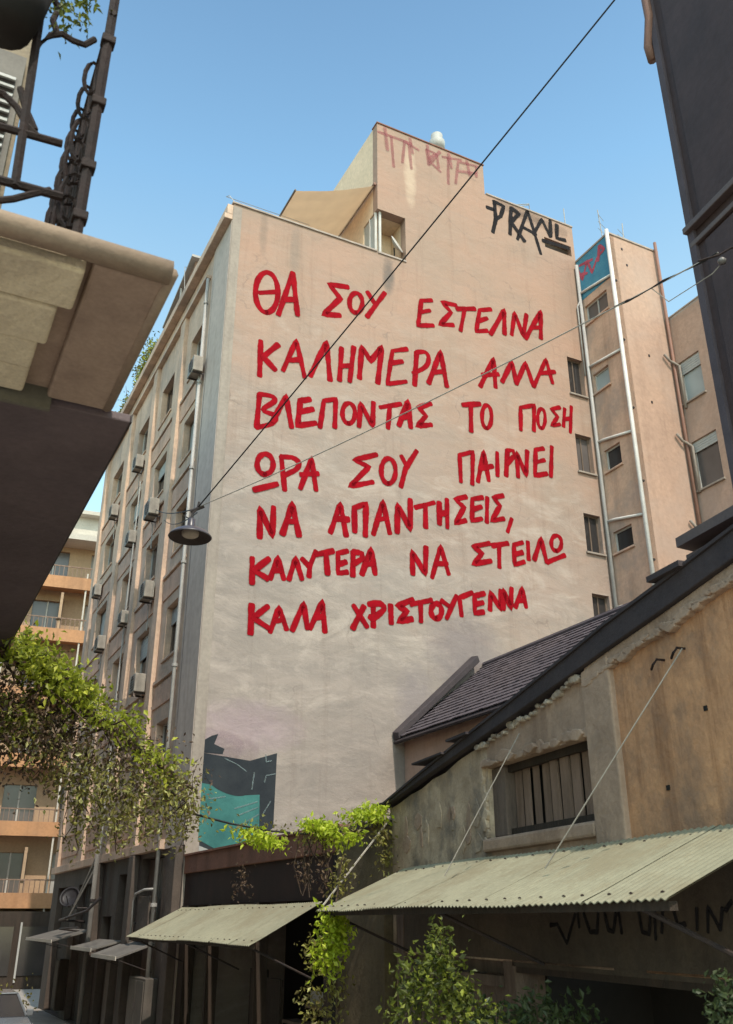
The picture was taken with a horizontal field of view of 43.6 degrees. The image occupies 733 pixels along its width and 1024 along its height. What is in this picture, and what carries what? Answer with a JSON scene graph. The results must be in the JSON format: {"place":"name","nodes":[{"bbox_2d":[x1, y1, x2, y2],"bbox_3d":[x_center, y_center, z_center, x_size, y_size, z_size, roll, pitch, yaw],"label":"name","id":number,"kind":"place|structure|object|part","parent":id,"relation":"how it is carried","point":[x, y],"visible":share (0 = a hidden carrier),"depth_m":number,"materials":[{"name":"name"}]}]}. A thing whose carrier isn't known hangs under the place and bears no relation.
{"place":"outdoors","nodes":[
{"label":"outdoors","id":0,"kind":"place"},
{"bbox_2d":[14,989,39,1008],"bbox_3d":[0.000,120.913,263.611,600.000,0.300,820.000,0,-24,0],"label":"ground","id":1,"kind":"structure","parent":0,"point":[35,995],"depth_m":40.72,"materials":[{"name":"concrete"}]},
{"bbox_2d":[0,510,99,989],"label":"orange apartment house","id":2,"kind":"structure","parent":1,"relation":"on","point":[28,849],"depth_m":49.70,"materials":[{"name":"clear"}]},
{"bbox_2d":[0,927,13,975],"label":"shop window","id":3,"kind":"structure","parent":2,"relation":"in","point":[6,933],"depth_m":45.26,"materials":[{"name":"grey glass"}]},
{"bbox_2d":[0,852,27,892],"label":"window","id":4,"kind":"structure","parent":2,"relation":"in","point":[10,863],"depth_m":48.76,"materials":[{"name":"grey glass"}]},
{"bbox_2d":[0,784,36,820],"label":"window","id":5,"kind":"structure","parent":2,"relation":"in","point":[26,800],"depth_m":50.14,"materials":[{"name":"grey glass"}]},
{"bbox_2d":[13,922,47,982],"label":"shop window","id":6,"kind":"structure","parent":2,"relation":"in","point":[30,960],"depth_m":45.53,"materials":[{"name":"grey glass"}]},
{"bbox_2d":[30,600,62,627],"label":"window","id":7,"kind":"structure","parent":2,"relation":"in","point":[42,608],"depth_m":54.49,"materials":[{"name":"grey glass"}]},
{"bbox_2d":[48,854,55,892],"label":"window","id":8,"kind":"structure","parent":2,"relation":"in","point":[51,884],"depth_m":49.31,"materials":[{"name":"grey glass"}]},
{"bbox_2d":[50,553,69,575],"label":"window","id":9,"kind":"structure","parent":2,"relation":"in","point":[63,559],"depth_m":55.95,"materials":[{"name":"grey glass"}]},
{"bbox_2d":[58,787,64,821],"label":"window","id":10,"kind":"structure","parent":2,"relation":"in","point":[60,807],"depth_m":50.80,"materials":[{"name":"grey glass"}]},
{"bbox_2d":[82,606,87,630],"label":"window","id":11,"kind":"structure","parent":2,"relation":"in","point":[86,608],"depth_m":55.24,"materials":[{"name":"grey glass"}]},
{"bbox_2d":[89,556,94,578],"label":"window","id":12,"kind":"structure","parent":2,"relation":"in","point":[92,562],"depth_m":56.58,"materials":[{"name":"grey glass"}]},
{"bbox_2d":[0,383,132,662],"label":"dark overhang","id":13,"kind":"object","parent":1,"relation":"on","point":[56,456],"visible":0.91,"depth_m":6.49,"materials":[{"name":"metal"}]},
{"bbox_2d":[0,40,31,208],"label":"old house","id":14,"kind":"structure","parent":13,"relation":"attached to","point":[13,68],"depth_m":6.24,"materials":[{"name":"beige paint"}]},
{"bbox_2d":[0,0,178,411],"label":"balcony","id":15,"kind":"structure","parent":13,"relation":"attached to","point":[80,311],"depth_m":4.70,"materials":[{"name":"beige concrete"}]},
{"bbox_2d":[0,0,112,60],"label":"flower pot","id":16,"kind":"object","parent":15,"relation":"hanging from","point":[21,21],"visible":0.92,"depth_m":4.56,"materials":[{"name":"black plant"}]},
{"bbox_2d":[0,618,220,866],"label":"hanging vine","id":17,"kind":"object","parent":13,"relation":"hanging from","point":[67,687],"visible":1,"depth_m":10.89,"materials":[{"name":"green plant"}]},
{"bbox_2d":[173,824,485,1023],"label":"shop","id":18,"kind":"structure","parent":1,"relation":"on","point":[210,876],"depth_m":18.45,"materials":[{"name":"brown wood"}]},
{"bbox_2d":[126,901,321,978],"bbox_3d":[-2.975,7.942,17.134,1.234,1.134,7.750,12,-27,-24],"label":"sheet awning","id":19,"kind":"object","parent":18,"relation":"attached to","point":[247,926],"visible":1,"depth_m":16.33,"materials":[{"name":"metal"}]},
{"bbox_2d":[248,968,268,1023],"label":"door","id":20,"kind":"structure","parent":18,"relation":"in","point":[250,968],"depth_m":18.69,"materials":[{"name":"brown wood"}]},
{"bbox_2d":[265,977,282,1023],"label":"door","id":21,"kind":"structure","parent":18,"relation":"in","point":[274,989],"depth_m":16.91,"materials":[{"name":"brown wood"}]},
{"bbox_2d":[336,820,397,1023],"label":"corner wall","id":22,"kind":"structure","parent":1,"relation":"on","point":[370,958],"depth_m":13.06,"materials":[{"name":"grey concrete"}]},
{"bbox_2d":[38,121,732,1023],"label":"apartment building","id":23,"kind":"structure","parent":1,"relation":"on","point":[322,627],"depth_m":29.18,"materials":[{"name":"paint"}]},
{"bbox_2d":[26,929,86,947],"bbox_3d":[-10.150,14.020,30.052,1.223,0.651,5.200,12,-27,-24],"label":"shop canopy","id":24,"kind":"object","parent":23,"relation":"attached to","point":[52,936],"visible":0.76,"depth_m":29.48,"materials":[{"name":"metal"}]},
{"bbox_2d":[50,959,68,1010],"bbox_3d":[-10.227,15.729,30.536,0.310,1.500,0.700,12,-27,-24],"label":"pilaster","id":25,"kind":"object","parent":23,"relation":"attached to","point":[59,985],"depth_m":30.30,"materials":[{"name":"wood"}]},
{"bbox_2d":[50,961,59,1008],"bbox_3d":[-10.357,15.702,30.476,0.019,1.400,0.600,12,-27,-24],"label":"door","id":26,"kind":"structure","parent":25,"relation":"in","point":[57,962],"depth_m":30.42,"materials":[{"name":"paint"}]},
{"bbox_2d":[69,775,85,821],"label":"window","id":27,"kind":"structure","parent":23,"relation":"in","point":[84,775],"depth_m":34.95,"materials":[{"name":"grey glass"}]},
{"bbox_2d":[58,897,101,931],"bbox_3d":[-8.851,12.355,28.062,0.918,1.003,3.575,9,-26,-20],"label":"iron bracket","id":28,"kind":"object","parent":23,"relation":"attached to","point":[77,914],"visible":0.92,"depth_m":27.62,"materials":[{"name":"metal"}]},
{"bbox_2d":[59,887,87,908],"bbox_3d":[-9.215,12.242,29.111,0.977,0.655,0.552,12,-27,-24],"label":"satellite dish","id":29,"kind":"object","parent":28,"relation":"attached to","point":[68,896],"visible":0.9,"depth_m":29.16,"materials":[{"name":"metal"}]},
{"bbox_2d":[70,939,120,962],"bbox_3d":[-7.694,12.406,25.936,0.824,0.551,2.900,12,-27,-24],"label":"shop canopy","id":30,"kind":"object","parent":23,"relation":"attached to","point":[90,946],"visible":0.79,"depth_m":25.69,"materials":[{"name":"metal"}]},
{"bbox_2d":[91,584,101,616],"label":"air conditioner","id":31,"kind":"object","parent":23,"relation":"attached to","point":[96,591],"visible":1,"depth_m":37.75,"materials":[{"name":"metal"}]},
{"bbox_2d":[91,609,105,650],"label":"window","id":32,"kind":"structure","parent":23,"relation":"in","point":[104,613],"depth_m":37.96,"materials":[{"name":"grey glass"}]},
{"bbox_2d":[93,635,105,674],"bbox_3d":[-10.135,5.426,34.795,0.435,1.329,0.806,12,-27,-24],"label":"air conditioner","id":33,"kind":"object","parent":23,"relation":"attached to","point":[99,644],"visible":0.95,"depth_m":34.66,"materials":[{"name":"metal"}]},
{"bbox_2d":[100,539,114,578],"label":"window","id":34,"kind":"structure","parent":23,"relation":"in","point":[112,544],"depth_m":39.12,"materials":[{"name":"grey glass"}]},
{"bbox_2d":[108,504,118,538],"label":"air conditioner","id":35,"kind":"object","parent":23,"relation":"attached to","point":[113,512],"visible":0.98,"depth_m":37.54,"materials":[{"name":"metal"}]},
{"bbox_2d":[106,660,122,709],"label":"window","id":36,"kind":"structure","parent":23,"relation":"in","point":[110,705],"depth_m":32.83,"materials":[{"name":"grey glass"}]},
{"bbox_2d":[108,472,122,511],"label":"window","id":37,"kind":"structure","parent":23,"relation":"in","point":[120,478],"depth_m":40.44,"materials":[{"name":"grey glass"}]},
{"bbox_2d":[91,941,154,972],"bbox_3d":[-6.183,11.190,23.081,0.924,0.651,2.800,12,-27,-24],"label":"shop canopy","id":38,"kind":"object","parent":23,"relation":"attached to","point":[115,952],"visible":0.87,"depth_m":22.84,"materials":[{"name":"metal"}]},
{"bbox_2d":[117,610,128,647],"bbox_3d":[-8.463,4.068,31.840,0.382,1.167,0.674,12,-27,-24],"label":"air conditioner","id":39,"kind":"object","parent":23,"relation":"attached to","point":[122,620],"visible":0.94,"depth_m":31.73,"materials":[{"name":"metal"}]},
{"bbox_2d":[116,576,131,620],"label":"window","id":40,"kind":"structure","parent":23,"relation":"in","point":[131,576],"depth_m":34.19,"materials":[{"name":"grey glass"}]},
{"bbox_2d":[121,753,135,796],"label":"window","id":41,"kind":"structure","parent":23,"relation":"in","point":[134,763],"depth_m":28.51,"materials":[{"name":"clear glass"}]},
{"bbox_2d":[124,530,136,564],"bbox_3d":[-8.581,1.339,33.299,0.392,1.199,0.727,12,-27,-24],"label":"air conditioner","id":42,"kind":"object","parent":23,"relation":"attached to","point":[130,537],"visible":0.96,"depth_m":33.19,"materials":[{"name":"metal"}]},
{"bbox_2d":[133,499,140,529],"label":"window","id":43,"kind":"structure","parent":23,"relation":"in","point":[140,499],"depth_m":35.36,"materials":[{"name":"grey glass"}]},
{"bbox_2d":[115,331,159,412],"bbox_3d":[-10.010,-5.896,40.590,1.257,3.491,7.752,12,-27,-24],"label":"terrace hedge","id":44,"kind":"object","parent":23,"relation":"on","point":[144,357],"visible":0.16,"depth_m":38.74,"materials":[{"name":"green plant"}]},
{"bbox_2d":[129,673,145,719],"bbox_3d":[-6.929,5.672,27.687,0.477,1.458,0.758,12,-27,-24],"label":"air conditioner","id":45,"kind":"object","parent":23,"relation":"attached to","point":[137,685],"visible":0.93,"depth_m":27.57,"materials":[{"name":"metal"}]},
{"bbox_2d":[132,454,143,493],"bbox_3d":[-8.640,-1.440,34.626,0.424,1.296,0.712,12,-27,-24],"label":"air conditioner","id":46,"kind":"object","parent":23,"relation":"attached to","point":[137,463],"visible":0.95,"depth_m":34.53,"materials":[{"name":"metal"}]},
{"bbox_2d":[125,975,157,1023],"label":"meter cabinet","id":47,"kind":"object","parent":23,"relation":"attached to","point":[141,1000],"visible":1,"depth_m":21.32,"materials":[{"name":"metal"}]},
{"bbox_3d":[-5.655,11.783,21.981,0.019,1.030,0.700,12,-27,-24],"label":"door","id":48,"kind":"part","parent":47,"relation":"part of","materials":[{"name":"grey metal"}]},
{"bbox_3d":[-5.330,11.522,21.394,0.019,1.030,0.680,12,-27,-24],"label":"door","id":49,"kind":"part","parent":47,"relation":"part of","materials":[{"name":"grey metal"}]},
{"bbox_2d":[128,888,156,941],"bbox_3d":[-5.593,10.133,23.043,0.278,1.230,1.642,12,-27,-24],"label":"bent pipe","id":50,"kind":"object","parent":23,"relation":"attached to","point":[144,912],"visible":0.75,"depth_m":23.02,"materials":[{"name":"metal"}]},
{"bbox_2d":[140,634,148,673],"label":"window","id":51,"kind":"structure","parent":23,"relation":"in","point":[144,645],"depth_m":29.88,"materials":[{"name":"grey glass"}]},
{"bbox_2d":[142,429,147,454],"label":"window","id":52,"kind":"structure","parent":23,"relation":"in","point":[146,434],"depth_m":36.85,"materials":[{"name":"grey glass"}]},
{"bbox_2d":[138,580,154,630],"bbox_3d":[-6.947,2.947,28.951,0.466,1.426,0.742,12,-27,-24],"label":"air conditioner","id":53,"kind":"object","parent":23,"relation":"attached to","point":[146,593],"visible":0.98,"depth_m":28.86,"materials":[{"name":"metal"}]},
{"bbox_2d":[143,497,159,548],"bbox_3d":[-7.184,0.367,30.589,0.488,1.491,0.861,12,-27,-24],"label":"air conditioner","id":54,"kind":"object","parent":23,"relation":"attached to","point":[151,508],"visible":1,"depth_m":30.47,"materials":[{"name":"metal"}]},
{"bbox_2d":[149,543,157,580],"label":"window","id":55,"kind":"structure","parent":23,"relation":"in","point":[154,552],"depth_m":31.32,"materials":[{"name":"grey glass"}]},
{"bbox_2d":[152,722,167,782],"bbox_3d":[-5.500,6.498,25.057,0.310,1.650,1.720,12,-27,-24],"label":"window","id":56,"kind":"structure","parent":23,"relation":"in","point":[165,725],"depth_m":25.83,"materials":[{"name":"grey glass"}]},
{"bbox_2d":[156,462,165,497],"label":"window","id":57,"kind":"structure","parent":23,"relation":"in","point":[162,471],"depth_m":32.48,"materials":[{"name":"grey glass"}]},
{"bbox_2d":[157,385,173,430],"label":"window","id":58,"kind":"structure","parent":23,"relation":"in","point":[169,403],"depth_m":33.81,"materials":[{"name":"grey glass"}]},
{"bbox_2d":[160,605,177,663],"bbox_3d":[-5.500,3.373,26.448,0.310,1.690,1.720,12,-27,-24],"label":"window","id":59,"kind":"structure","parent":23,"relation":"in","point":[174,613],"depth_m":26.99,"materials":[{"name":"grey glass"}]},
{"bbox_2d":[157,509,197,524],"bbox_3d":[-4.737,-0.027,22.567,0.308,7.103,16.316,7,-25,-15],"label":"overhead cable","id":60,"kind":"object","parent":23,"relation":"attached to","point":[176,513],"visible":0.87,"depth_m":18.55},
{"bbox_2d":[168,502,211,545],"bbox_3d":[-2.650,0.113,13.881,0.654,0.601,0.654,0,-24,0],"label":"street lamp","id":61,"kind":"object","parent":60,"relation":"hanging from","point":[190,533],"visible":1,"depth_m":13.84,"materials":[{"name":"metal"}]},
{"bbox_2d":[198,0,614,506],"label":"overhead cable","id":62,"kind":"object","parent":61,"relation":"attached to","point":[548,81],"visible":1,"depth_m":12.01,"materials":[{"name":"black rubber"}]},
{"bbox_2d":[170,508,185,557],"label":"window","id":63,"kind":"structure","parent":23,"relation":"in","point":[183,518],"depth_m":28.41,"materials":[{"name":"grey glass"}]},
{"bbox_2d":[162,254,200,328],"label":"roof shed","id":64,"kind":"structure","parent":23,"relation":"on","point":[193,261],"depth_m":36.33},
{"bbox_2d":[178,420,193,467],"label":"window","id":65,"kind":"structure","parent":23,"relation":"in","point":[192,424],"depth_m":29.65,"materials":[{"name":"grey glass"}]},
{"bbox_2d":[186,339,200,383],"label":"window","id":66,"kind":"structure","parent":23,"relation":"in","point":[199,343],"depth_m":31.12,"materials":[{"name":"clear glass"}]},
{"bbox_2d":[187,355,204,404],"bbox_3d":[-5.341,-4.100,28.622,0.456,1.394,0.725,12,-27,-24],"label":"air conditioner","id":67,"kind":"object","parent":23,"relation":"attached to","point":[195,367],"visible":0.94,"depth_m":28.54,"materials":[{"name":"metal"}]},
{"bbox_2d":[226,195,307,224],"bbox_3d":[-3.393,-9.977,31.296,0.765,1.642,3.572,-17,-29,34],"label":"coping","id":68,"kind":"object","parent":23,"relation":"on","point":[263,209],"visible":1,"depth_m":31.30,"materials":[{"name":"grey concrete"}]},
{"bbox_2d":[279,182,375,236],"bbox_3d":[-1.718,-10.756,33.082,3.115,1.662,3.050,12,-27,-24],"label":"roof awning","id":69,"kind":"object","parent":23,"relation":"attached to","point":[333,212],"visible":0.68,"depth_m":32.72,"materials":[{"name":"beige fabric"}]},
{"bbox_2d":[392,236,402,255],"bbox_3d":[1.066,-9.235,32.156,0.300,1.034,0.716,-12,-27,25],"label":"satellite dish","id":70,"kind":"object","parent":23,"relation":"on","point":[396,245],"visible":0.98,"depth_m":32.15,"materials":[{"name":"metal"}]},
{"bbox_2d":[429,131,444,147],"bbox_3d":[2.739,-14.304,36.298,0.850,1.860,0.640,12,-27,-24],"label":"roof vent","id":71,"kind":"object","parent":23,"relation":"on","point":[437,139],"visible":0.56,"depth_m":36.25,"materials":[{"name":"concrete"}]},
{"bbox_2d":[567,359,588,398],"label":"window","id":72,"kind":"structure","parent":23,"relation":"in","point":[575,381],"depth_m":34.01,"materials":[{"name":"grey glass"}]},
{"bbox_2d":[575,436,597,476],"bbox_3d":[7.714,-1.999,32.551,0.840,1.570,0.300,12,-27,-24],"label":"window","id":73,"kind":"structure","parent":23,"relation":"in","point":[582,446],"depth_m":32.70,"materials":[{"name":"grey glass"}]},
{"bbox_2d":[584,515,606,556],"bbox_3d":[7.714,0.801,31.305,0.840,1.500,0.300,12,-27,-24],"label":"window","id":74,"kind":"structure","parent":23,"relation":"in","point":[591,527],"depth_m":31.45,"materials":[{"name":"grey glass"}]},
{"bbox_2d":[585,291,609,326],"bbox_3d":[8.689,-7.665,34.515,0.240,0.920,1.370,12,-27,-24],"label":"window","id":75,"kind":"structure","parent":23,"relation":"in","point":[600,305],"depth_m":34.61,"materials":[{"name":"grey glass"}]},
{"bbox_2d":[592,595,606,615],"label":"window","id":76,"kind":"structure","parent":23,"relation":"in","point":[599,603],"depth_m":30.45,"materials":[{"name":"grey glass"}]},
{"bbox_2d":[597,210,605,235],"bbox_3d":[9.628,-11.066,37.227,0.092,2.902,0.745,-21,-32,39],"label":"roof aerial","id":77,"kind":"object","parent":23,"relation":"on","point":[600,229],"visible":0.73,"depth_m":37.48,"materials":[{"name":"grey metal"}]},
{"bbox_2d":[593,367,611,396],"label":"window","id":78,"kind":"structure","parent":23,"relation":"in","point":[602,379],"depth_m":33.51,"materials":[{"name":"grey glass"}]},
{"bbox_2d":[604,444,623,474],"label":"window","id":79,"kind":"structure","parent":23,"relation":"in","point":[614,459],"depth_m":32.12,"materials":[{"name":"black glass"}]},
{"bbox_2d":[613,525,634,555],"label":"window","id":80,"kind":"structure","parent":23,"relation":"in","point":[624,538],"depth_m":30.85,"materials":[{"name":"black glass"}]},
{"bbox_2d":[680,352,706,405],"bbox_3d":[11.601,-4.768,32.651,0.220,1.770,1.100,12,-27,-24],"label":"window","id":81,"kind":"structure","parent":23,"relation":"in","point":[692,376],"depth_m":32.70,"materials":[{"name":"grey glass"}]},
{"bbox_2d":[693,430,725,492],"bbox_3d":[11.634,-1.740,31.227,0.220,1.920,1.250,12,-27,-24],"label":"window","id":82,"kind":"structure","parent":23,"relation":"in","point":[707,453],"depth_m":31.28,"materials":[{"name":"grey glass"}]},
{"bbox_2d":[393,601,630,974],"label":"tiled house","id":83,"kind":"structure","parent":1,"relation":"on","point":[491,685],"depth_m":23.76,"materials":[{"name":"tile"}]},
{"bbox_2d":[377,524,732,1023],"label":"stone house","id":84,"kind":"structure","parent":1,"relation":"on","point":[571,715],"depth_m":8.57,"materials":[{"name":"grey paint"}]},
{"bbox_2d":[169,798,399,905],"bbox_3d":[-1.080,4.565,12.460,3.496,1.457,1.025,13,-27,-27],"label":"hanging vine","id":85,"kind":"object","parent":84,"relation":"hanging from","point":[320,829],"visible":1,"depth_m":12.62,"materials":[{"name":"green plant"}]},
{"bbox_2d":[444,733,519,875],"bbox_3d":[1.250,3.141,9.876,0.904,1.447,0.012,-8,-25,17],"label":"guy wire","id":86,"kind":"object","parent":84,"relation":"attached to","point":[481,805],"visible":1,"depth_m":9.87,"materials":[{"name":"metal"}]},
{"bbox_2d":[315,824,732,965],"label":"sheet awning","id":87,"kind":"object","parent":84,"relation":"attached to","point":[640,870],"visible":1,"depth_m":7.51,"materials":[{"name":"metal"}]},
{"bbox_2d":[323,817,390,904],"bbox_3d":[-0.111,4.777,12.600,1.310,1.198,0.024,22,-32,-40],"label":"guy wire","id":88,"kind":"object","parent":87,"relation":"attached to","point":[351,868],"visible":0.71,"depth_m":12.57,"materials":[{"name":"metal"}]},
{"bbox_2d":[492,741,594,836],"bbox_3d":[1.971,2.955,9.673,0.290,0.770,2.230,8,-25,-18],"label":"window","id":89,"kind":"structure","parent":84,"relation":"in","point":[548,790],"depth_m":9.80,"materials":[{"name":"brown wood"}]},
{"bbox_2d":[545,648,682,868],"bbox_3d":[2.074,2.096,7.731,1.514,1.657,0.012,-22,-32,40],"label":"guy wire","id":90,"kind":"object","parent":84,"relation":"attached to","point":[614,757],"visible":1,"depth_m":7.72,"materials":[{"name":"metal"}]},
{"bbox_2d":[641,0,732,558],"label":"dark tower","id":91,"kind":"structure","parent":1,"relation":"on","point":[688,47],"depth_m":10.50,"materials":[{"name":"grey concrete"}]},
{"bbox_2d":[614,246,732,306],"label":"cable anchor","id":92,"kind":"object","parent":91,"relation":"attached to","point":[721,260],"visible":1,"depth_m":8.62,"materials":[{"name":"metal"}]},
{"bbox_2d":[199,252,717,506],"bbox_3d":[0.356,-1.219,11.240,0.014,0.165,8.320,22,-32,-40],"label":"overhead cable","id":93,"kind":"object","parent":92,"relation":"attached to","point":[454,388],"visible":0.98,"depth_m":10.52,"materials":[{"name":"metal"}]},
{"bbox_2d":[25,1009,68,1023],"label":"pavement","id":94,"kind":"structure","parent":0,"point":[39,1016],"depth_m":30.29,"materials":[{"name":"concrete"}]},
{"bbox_2d":[66,849,99,1023],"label":"utility pole","id":95,"kind":"object","parent":94,"relation":"on","point":[94,873],"visible":0.95,"depth_m":27.36,"materials":[{"name":"metal"}]},
{"bbox_2d":[1,0,697,511],"label":"sky","id":96,"kind":"structure","parent":0,"point":[253,102],"materials":[{"name":"blue"}]},
{"label":"road","id":97,"kind":"structure","parent":0,"visible":0},
{"bbox_2d":[0,989,33,1023],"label":"parked car","id":98,"kind":"object","parent":97,"relation":"on","point":[13,1010],"visible":1,"depth_m":21.96,"materials":[{"name":"silver metal"}]},
{"bbox_2d":[0,973,36,1008],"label":"leafy shrub","id":99,"kind":"object","parent":97,"relation":"on","point":[28,997],"visible":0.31,"depth_m":22.66,"materials":[{"name":"green plant"}]},
{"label":"pavement","id":100,"kind":"structure","parent":0,"visible":0},
{"bbox_2d":[293,849,361,1023],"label":"climbing vine","id":101,"kind":"object","parent":100,"relation":"on","point":[331,950],"visible":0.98,"depth_m":11.39,"materials":[{"name":"green plant"}]},
{"bbox_2d":[375,915,516,1023],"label":"leafy shrub","id":102,"kind":"object","parent":100,"relation":"on","point":[441,964],"visible":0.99,"depth_m":7.21,"materials":[{"name":"green plant"}]},
{"bbox_2d":[437,979,607,1023],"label":"leafy shrub","id":103,"kind":"object","parent":100,"relation":"on","point":[544,1008],"visible":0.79,"depth_m":7.26,"materials":[{"name":"green plant"}]},
{"bbox_2d":[692,967,732,1023],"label":"leafy shrub","id":104,"kind":"object","parent":100,"relation":"on","point":[718,1001],"visible":1,"depth_m":5.17,"materials":[{"name":"green plant"}]}
]}

